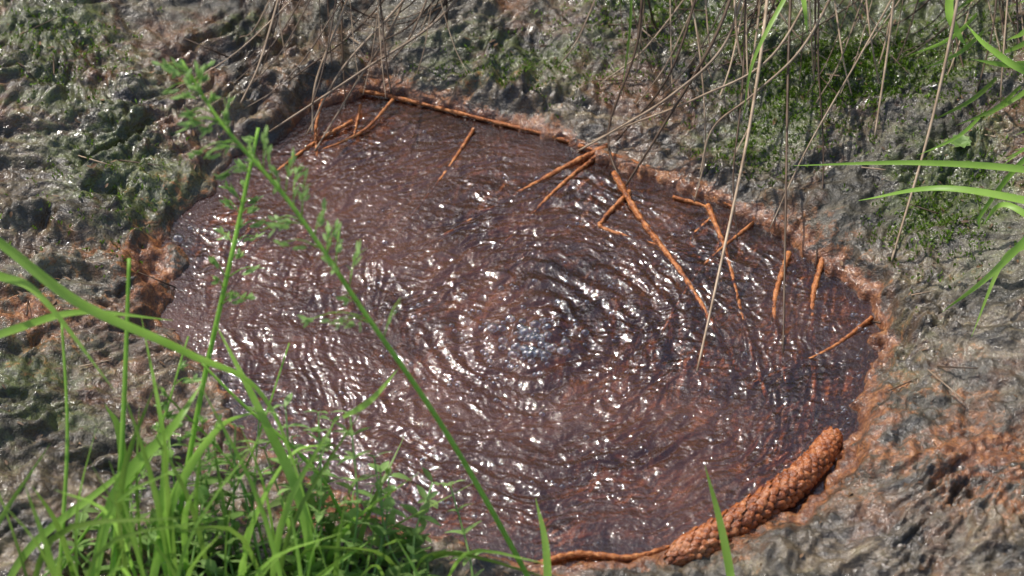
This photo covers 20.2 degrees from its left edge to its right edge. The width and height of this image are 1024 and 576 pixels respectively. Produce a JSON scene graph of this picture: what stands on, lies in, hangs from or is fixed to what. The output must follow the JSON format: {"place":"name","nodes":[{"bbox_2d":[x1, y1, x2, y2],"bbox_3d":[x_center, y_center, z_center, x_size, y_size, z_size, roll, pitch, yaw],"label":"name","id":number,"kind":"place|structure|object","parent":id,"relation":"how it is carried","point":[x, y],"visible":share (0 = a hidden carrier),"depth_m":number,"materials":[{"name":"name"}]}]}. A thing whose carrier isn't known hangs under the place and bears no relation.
{"place":"outdoors","nodes":[
{"label":"outdoors","id":0,"kind":"place"},
{"bbox_2d":[0,60,734,575],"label":"meadow grass","id":1,"kind":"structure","parent":0,"point":[165,501],"depth_m":2.08,"materials":[{"name":"green plant"}]},
{"bbox_2d":[0,0,1023,575],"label":"ground","id":2,"kind":"structure","parent":0,"point":[606,502],"depth_m":2.42,"materials":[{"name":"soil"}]},
{"bbox_2d":[43,503,151,575],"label":"chickweed plant","id":3,"kind":"object","parent":2,"relation":"on","point":[83,515],"visible":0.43,"depth_m":2.13,"materials":[{"name":"green plant"}]},
{"bbox_2d":[82,440,249,575],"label":"bedstraw plant","id":4,"kind":"object","parent":2,"relation":"on","point":[235,567],"visible":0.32,"depth_m":2.13,"materials":[{"name":"green plant"}]},
{"bbox_2d":[125,393,411,575],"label":"bedstraw plant","id":5,"kind":"object","parent":2,"relation":"on","point":[203,497],"visible":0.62,"depth_m":2.13,"materials":[{"name":"green plant"}]},
{"bbox_2d":[151,56,399,473],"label":"meadow grass panicles","id":6,"kind":"object","parent":2,"relation":"on","point":[188,113],"visible":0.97,"depth_m":2.04,"materials":[{"name":"green plant"}]},
{"bbox_2d":[280,451,483,575],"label":"bedstraw plant","id":7,"kind":"object","parent":2,"relation":"on","point":[415,537],"visible":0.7,"depth_m":2.14,"materials":[{"name":"green plant"}]},
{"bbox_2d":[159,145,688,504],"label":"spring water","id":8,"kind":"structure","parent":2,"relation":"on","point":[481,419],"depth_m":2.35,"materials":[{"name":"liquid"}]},
{"bbox_2d":[272,119,353,175],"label":"iron coated twig","id":9,"kind":"object","parent":8,"relation":"on","point":[329,133],"visible":0.84,"depth_m":2.53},
{"bbox_2d":[314,98,323,155],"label":"iron coated twig","id":10,"kind":"object","parent":8,"relation":"on","point":[315,129],"visible":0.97,"depth_m":2.53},
{"bbox_2d":[299,98,394,158],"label":"iron coated twig","id":11,"kind":"object","parent":8,"relation":"on","point":[383,110],"visible":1,"depth_m":2.53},
{"bbox_2d":[352,104,361,142],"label":"iron coated twig","id":12,"kind":"object","parent":8,"relation":"on","point":[357,117],"visible":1,"depth_m":2.54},
{"bbox_2d":[359,88,568,142],"bbox_3d":[-0.026,-0.149,2.544,0.246,0.007,0.009,15,47,14],"label":"iron coated twig","id":13,"kind":"object","parent":8,"relation":"on","point":[440,108],"visible":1,"depth_m":2.55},
{"bbox_2d":[405,143,607,257],"bbox_3d":[-0.008,-0.076,2.473,0.226,0.013,0.010,-28,51,-25],"label":"iron coated twig","id":14,"kind":"object","parent":8,"relation":"on","point":[578,159],"visible":1,"depth_m":2.48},
{"bbox_2d":[171,226,869,429],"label":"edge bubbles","id":15,"kind":"object","parent":8,"relation":"on","point":[797,282],"visible":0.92,"depth_m":2.36},
{"bbox_2d":[264,130,826,542],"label":"spring bubbles","id":16,"kind":"object","parent":8,"relation":"on","point":[536,349],"visible":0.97,"depth_m":2.35},
{"bbox_2d":[498,155,595,249],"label":"iron coated twig","id":17,"kind":"object","parent":8,"relation":"on","point":[591,160],"visible":1,"depth_m":2.48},
{"bbox_2d":[535,545,669,563],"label":"iron coated twig","id":18,"kind":"object","parent":8,"relation":"on","point":[559,557],"visible":0.94,"depth_m":2.19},
{"bbox_2d":[597,189,726,267],"bbox_3d":[0.126,-0.039,2.437,0.048,0.010,0.125,-34,54,-29],"label":"iron coated twig","id":19,"kind":"object","parent":8,"relation":"on","point":[619,201],"visible":0.99,"depth_m":2.44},
{"bbox_2d":[578,143,755,219],"bbox_3d":[0.173,-0.075,2.472,0.267,0.007,0.015,25,50,23],"label":"iron coated twig","id":20,"kind":"object","parent":8,"relation":"on","point":[619,156],"visible":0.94,"depth_m":2.51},
{"bbox_2d":[611,171,748,387],"bbox_3d":[0.142,-0.011,2.406,0.010,0.017,0.264,-17,48,-16],"label":"iron coated twig","id":21,"kind":"object","parent":8,"relation":"on","point":[638,215],"visible":0.99,"depth_m":2.42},
{"bbox_2d":[659,221,754,336],"bbox_3d":[0.159,-0.011,2.411,0.013,0.007,0.156,25,50,23],"label":"iron coated twig","id":22,"kind":"object","parent":8,"relation":"on","point":[712,256],"visible":0.98,"depth_m":2.42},
{"bbox_2d":[672,195,778,271],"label":"iron coated twig","id":23,"kind":"object","parent":8,"relation":"on","point":[701,226],"visible":0.99,"depth_m":2.44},
{"bbox_2d":[646,450,842,535],"bbox_3d":[0.192,0.160,2.240,0.195,0.010,0.013,-21,49,-19],"label":"iron coated twig","id":24,"kind":"object","parent":8,"relation":"on","point":[693,523],"visible":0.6,"depth_m":2.22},
{"bbox_2d":[662,426,842,565],"bbox_3d":[0.194,0.166,2.226,0.197,0.030,0.037,-34,54,-29],"label":"spruce cone","id":25,"kind":"object","parent":8,"relation":"on","point":[786,490],"visible":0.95,"depth_m":2.21,"materials":[{"name":"brown plant"}]},
{"bbox_2d":[754,315,873,381],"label":"iron coated twig","id":26,"kind":"object","parent":8,"relation":"on","point":[847,336],"visible":1,"depth_m":2.35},
{"bbox_2d":[809,257,823,427],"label":"iron coated twig","id":27,"kind":"object","parent":8,"relation":"on","point":[815,287],"visible":1,"depth_m":2.37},
{"bbox_2d":[398,127,475,232],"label":"iron coated twig","id":28,"kind":"object","parent":2,"relation":"on","point":[454,159],"visible":1,"depth_m":2.50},
{"bbox_2d":[0,0,1023,311],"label":"moss cushions","id":29,"kind":"object","parent":2,"relation":"on","point":[878,86],"visible":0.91,"depth_m":2.52,"materials":[{"name":"green plant"}]},
{"bbox_2d":[18,0,1019,391],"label":"dead grass stems","id":30,"kind":"object","parent":2,"relation":"on","point":[636,24],"visible":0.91,"depth_m":2.52,"materials":[{"name":"brown plant"}]},
{"bbox_2d":[78,0,1023,400],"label":"dry grass stalks","id":31,"kind":"object","parent":2,"relation":"on","point":[702,70],"visible":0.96,"depth_m":2.50,"materials":[{"name":"plant"}]},
{"bbox_2d":[706,203,772,417],"bbox_3d":[0.190,0.015,2.385,0.008,0.010,0.245,-7,45,-7],"label":"iron coated twig","id":32,"kind":"object","parent":2,"relation":"on","point":[713,219],"visible":0.98,"depth_m":2.39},
{"bbox_2d":[771,251,791,383],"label":"iron coated twig","id":33,"kind":"object","parent":2,"relation":"on","point":[776,290],"visible":0.92,"depth_m":2.38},
{"bbox_2d":[949,135,971,147],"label":"pennywort leaf","id":34,"kind":"object","parent":2,"relation":"on","point":[963,141],"visible":0.91,"depth_m":2.44,"materials":[{"name":"green plant"}]},
{"bbox_2d":[623,0,1023,334],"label":"green grass","id":35,"kind":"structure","parent":0,"point":[1018,247],"depth_m":2.36,"materials":[{"name":"green plant"}]}
]}

